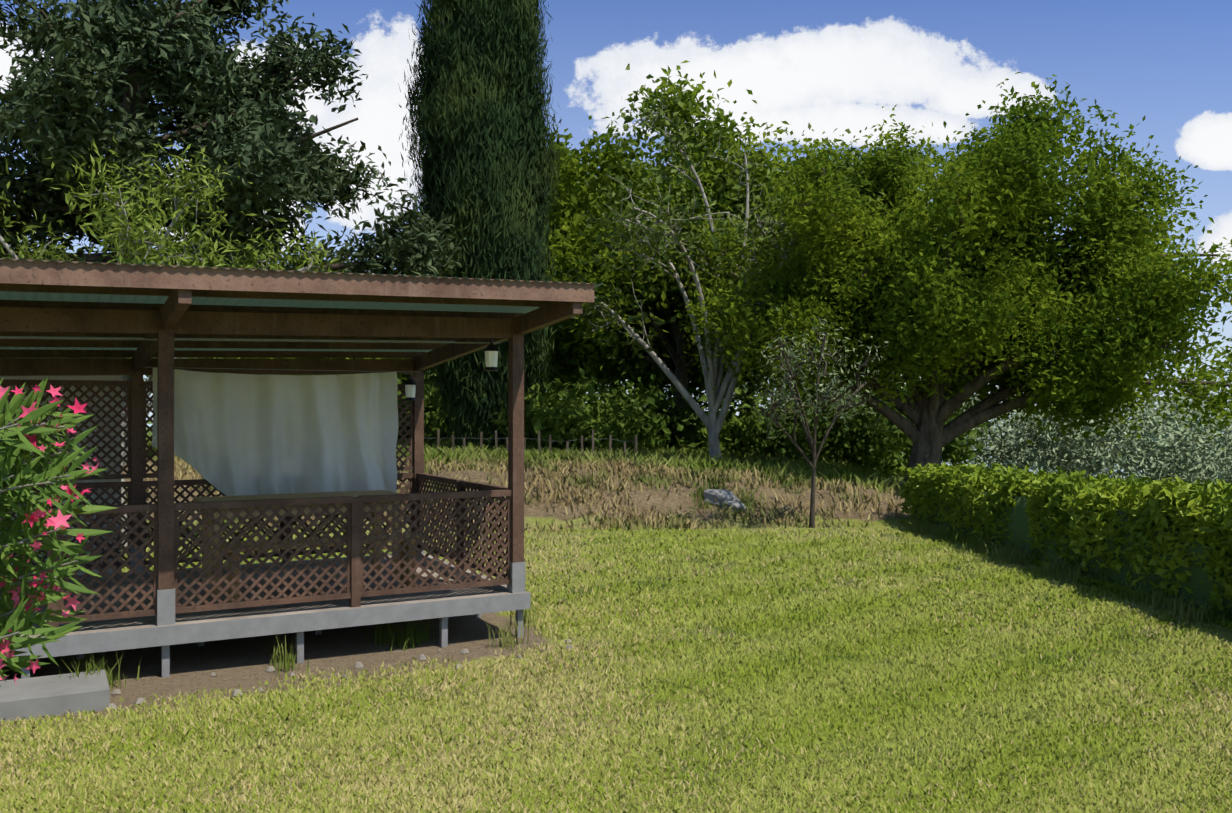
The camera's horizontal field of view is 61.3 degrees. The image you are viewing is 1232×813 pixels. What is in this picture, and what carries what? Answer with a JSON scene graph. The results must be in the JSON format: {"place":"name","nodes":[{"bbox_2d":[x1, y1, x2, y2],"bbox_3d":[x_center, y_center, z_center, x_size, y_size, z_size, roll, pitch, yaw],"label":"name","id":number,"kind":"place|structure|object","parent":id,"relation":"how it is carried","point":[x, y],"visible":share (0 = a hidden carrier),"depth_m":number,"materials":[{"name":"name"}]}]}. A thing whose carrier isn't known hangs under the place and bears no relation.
{"place":"outdoors","nodes":[
{"label":"outdoors","id":0,"kind":"place"},
{"bbox_2d":[127,437,907,494],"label":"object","id":1,"kind":"structure","parent":0,"point":[700,461],"depth_m":22.57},
{"bbox_2d":[126,453,909,536],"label":"dry grass","id":2,"kind":"structure","parent":0,"point":[612,468],"depth_m":18.22,"materials":[{"name":"beige plant"}]},
{"bbox_2d":[0,522,1231,812],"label":"lawn grass","id":3,"kind":"structure","parent":0,"point":[1012,618],"depth_m":6.37,"materials":[{"name":"green plant"}]},
{"bbox_2d":[0,421,1231,812],"bbox_3d":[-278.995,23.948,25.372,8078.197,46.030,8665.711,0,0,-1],"label":"ground","id":4,"kind":"structure","parent":0,"point":[234,663],"depth_m":7.69,"materials":[{"name":"green plant"}]},
{"bbox_2d":[0,670,109,722],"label":"concrete curb","id":5,"kind":"structure","parent":4,"relation":"on","point":[26,698],"depth_m":6.50,"materials":[{"name":"concrete"}]},
{"bbox_2d":[0,376,115,685],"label":"oleander bush","id":6,"kind":"object","parent":4,"relation":"on","point":[25,433],"visible":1,"depth_m":3.90,"materials":[{"name":"green plant"}]},
{"bbox_2d":[0,348,126,578],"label":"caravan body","id":7,"kind":"object","parent":4,"relation":"on","point":[95,439],"visible":0.2,"depth_m":9.60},
{"bbox_2d":[0,137,349,546],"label":"tree","id":8,"kind":"object","parent":4,"relation":"on","point":[122,225],"visible":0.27,"depth_m":13.70,"materials":[{"name":"green plant"}]},
{"bbox_2d":[0,0,465,444],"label":"tree","id":9,"kind":"object","parent":4,"relation":"on","point":[227,110],"visible":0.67,"depth_m":20.58,"materials":[{"name":"green plant"}]},
{"bbox_2d":[149,357,374,375],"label":"tree","id":10,"kind":"object","parent":4,"relation":"on","point":[261,358],"depth_m":44.10,"materials":[{"name":"green plant"}]},
{"bbox_2d":[4,367,529,678],"bbox_3d":[-4.188,0.800,8.306,6.400,2.339,2.800,0,0,-29],"label":"frame","id":11,"kind":"object","parent":4,"relation":"on","point":[79,646],"visible":0.31,"depth_m":7.68,"materials":[{"name":"grey metal"}]},
{"bbox_2d":[0,553,528,637],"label":"deck floor","id":12,"kind":"structure","parent":11,"relation":"on","point":[97,626],"depth_m":8.39,"materials":[{"name":"brown wood"}]},
{"bbox_2d":[0,316,523,626],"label":"gazebo frame","id":13,"kind":"object","parent":12,"relation":"on","point":[166,522],"visible":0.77,"depth_m":8.18,"materials":[{"name":"brown wood"}]},
{"bbox_2d":[0,284,582,375],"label":"roof frame","id":14,"kind":"object","parent":13,"relation":"on","point":[180,314],"visible":0.77,"depth_m":8.22,"materials":[{"name":"brown wood"}]},
{"bbox_2d":[0,337,500,343],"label":"roof beam","id":15,"kind":"structure","parent":14,"relation":"attached to","point":[243,340],"depth_m":7.81,"materials":[{"name":"brown wood"}]},
{"bbox_2d":[152,368,397,495],"bbox_3d":[-3.227,0.284,10.048,2.282,1.280,0.507,0,0,-29],"label":"gazebo curtain","id":16,"kind":"object","parent":15,"relation":"hanging from","point":[242,434],"visible":0.9,"depth_m":10.10,"materials":[{"name":"white fabric"}]},
{"bbox_2d":[0,258,593,307],"bbox_3d":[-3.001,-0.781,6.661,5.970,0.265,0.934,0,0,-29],"label":"corrugated roof","id":17,"kind":"structure","parent":14,"relation":"attached to","point":[39,272],"depth_m":6.59,"materials":[{"name":"brown metal"}]},
{"bbox_2d":[0,257,602,352],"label":"roof battens","id":18,"kind":"object","parent":14,"relation":"on","point":[39,296],"visible":0.19,"depth_m":7.84,"materials":[{"name":"brown wood"}]},
{"bbox_2d":[193,490,424,601],"bbox_3d":[-2.620,1.166,8.900,1.700,0.749,1.350,0,0,-29],"label":"picnic table","id":19,"kind":"object","parent":12,"relation":"on","point":[249,545],"visible":0.29,"depth_m":8.84,"materials":[{"name":"brown wood"}]},
{"bbox_2d":[59,600,546,689],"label":"deck weeds","id":20,"kind":"object","parent":4,"relation":"on","point":[414,637],"visible":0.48,"depth_m":8.31,"materials":[{"name":"green plant"}]},
{"bbox_2d":[106,639,571,709],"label":"dirt stones","id":21,"kind":"object","parent":4,"relation":"on","point":[358,664],"visible":0.75,"depth_m":7.41,"materials":[{"name":"grey stone"}]},
{"bbox_2d":[254,358,438,397],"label":"tree","id":22,"kind":"object","parent":4,"relation":"on","point":[403,377],"depth_m":41.48,"materials":[{"name":"green plant"}]},
{"bbox_2d":[398,0,573,450],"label":"cypress","id":23,"kind":"object","parent":4,"relation":"on","point":[484,162],"visible":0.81,"depth_m":28.55,"materials":[{"name":"green plant"}]},
{"bbox_2d":[404,274,568,394],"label":"tree","id":24,"kind":"object","parent":4,"relation":"on","point":[539,378],"depth_m":44.65,"materials":[{"name":"green plant"}]},
{"bbox_2d":[419,161,648,406],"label":"tree","id":25,"kind":"object","parent":4,"relation":"on","point":[566,377],"depth_m":40.20,"materials":[{"name":"green plant"}]},
{"bbox_2d":[437,429,636,457],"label":"fence posts","id":26,"kind":"object","parent":4,"relation":"on","point":[496,444],"visible":0.44,"depth_m":24.45,"materials":[{"name":"brown wood"}]},
{"bbox_2d":[525,112,725,405],"bbox_3d":[0.326,-4.382,38.268,11.333,12.314,11.415,0,0,-27],"label":"tree","id":27,"kind":"object","parent":4,"relation":"on","point":[605,152],"visible":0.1,"depth_m":34.59,"materials":[{"name":"green plant"}]},
{"bbox_2d":[340,366,991,477],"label":"undergrowth","id":28,"kind":"object","parent":4,"relation":"on","point":[649,419],"visible":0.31,"depth_m":30.93,"materials":[{"name":"green plant"}]},
{"bbox_2d":[539,60,820,450],"bbox_3d":[2.134,-4.237,34.626,13.960,12.086,10.122,0,0,-1],"label":"tree","id":29,"kind":"object","parent":4,"relation":"on","point":[570,219],"visible":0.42,"depth_m":31.81,"materials":[{"name":"green plant"}]},
{"bbox_2d":[554,63,884,461],"bbox_3d":[2.285,-3.221,26.054,8.029,10.059,7.017,0,0,-1],"label":"tree","id":30,"kind":"object","parent":4,"relation":"on","point":[712,422],"visible":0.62,"depth_m":25.78,"materials":[{"name":"green plant"}]},
{"bbox_2d":[704,489,739,504],"bbox_3d":[1.887,1.596,18.189,0.675,0.298,0.508,11,0,-35],"label":"bank rock","id":31,"kind":"object","parent":4,"relation":"on","point":[718,495],"visible":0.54,"depth_m":18.01,"materials":[{"name":"grey stone"}]},
{"bbox_2d":[721,500,746,511],"bbox_3d":[2.064,1.718,17.886,0.469,0.208,0.391,11,0,-35],"label":"bank rock","id":32,"kind":"object","parent":4,"relation":"on","point":[736,503],"visible":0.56,"depth_m":17.74,"materials":[{"name":"grey stone"}]},
{"bbox_2d":[581,119,893,450],"bbox_3d":[4.657,-3.996,36.682,12.609,11.988,10.617,0,0,-1],"label":"tree","id":33,"kind":"object","parent":4,"relation":"on","point":[664,317],"depth_m":34.98,"materials":[{"name":"green plant"}]},
{"bbox_2d":[666,135,944,450],"bbox_3d":[6.494,-3.683,40.249,12.754,11.735,12.027,0,0,-1],"label":"tree","id":34,"kind":"object","parent":4,"relation":"on","point":[871,174],"depth_m":37.01,"materials":[{"name":"green plant"}]},
{"bbox_2d":[742,309,893,527],"bbox_3d":[2.949,0.219,16.748,2.366,3.554,2.361,0,0,44],"label":"small tree","id":35,"kind":"object","parent":4,"relation":"on","point":[771,409],"visible":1,"depth_m":16.65,"materials":[{"name":"green plant"}]},
{"bbox_2d":[674,72,1231,484],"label":"oak tree","id":36,"kind":"object","parent":4,"relation":"on","point":[1106,298],"visible":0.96,"depth_m":22.60,"materials":[{"name":"green plant"}]},
{"bbox_2d":[690,482,1231,627],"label":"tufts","id":37,"kind":"object","parent":4,"relation":"on","point":[1003,553],"visible":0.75,"depth_m":11.98,"materials":[{"name":"green plant"}]},
{"bbox_2d":[889,130,1034,331],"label":"tree","id":38,"kind":"object","parent":4,"relation":"on","point":[928,145],"depth_m":43.28,"materials":[{"name":"green plant"}]},
{"bbox_2d":[796,359,1231,484],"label":"olives","id":39,"kind":"object","parent":4,"relation":"on","point":[1170,450],"visible":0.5,"depth_m":40.85,"materials":[{"name":"green plant"}]},
{"bbox_2d":[898,462,1231,629],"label":"hedge","id":40,"kind":"object","parent":4,"relation":"on","point":[1174,536],"visible":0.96,"depth_m":11.31,"materials":[{"name":"green plant"}]},
{"bbox_2d":[0,0,1231,419],"label":"sky","id":41,"kind":"structure","parent":0,"point":[1168,63],"materials":[{"name":"blue"}]},
{"bbox_2d":[147,415,1229,480],"bbox_3d":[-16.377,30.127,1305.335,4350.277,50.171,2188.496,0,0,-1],"label":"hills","id":42,"kind":"structure","parent":0,"point":[149,425],"depth_m":729.77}
]}

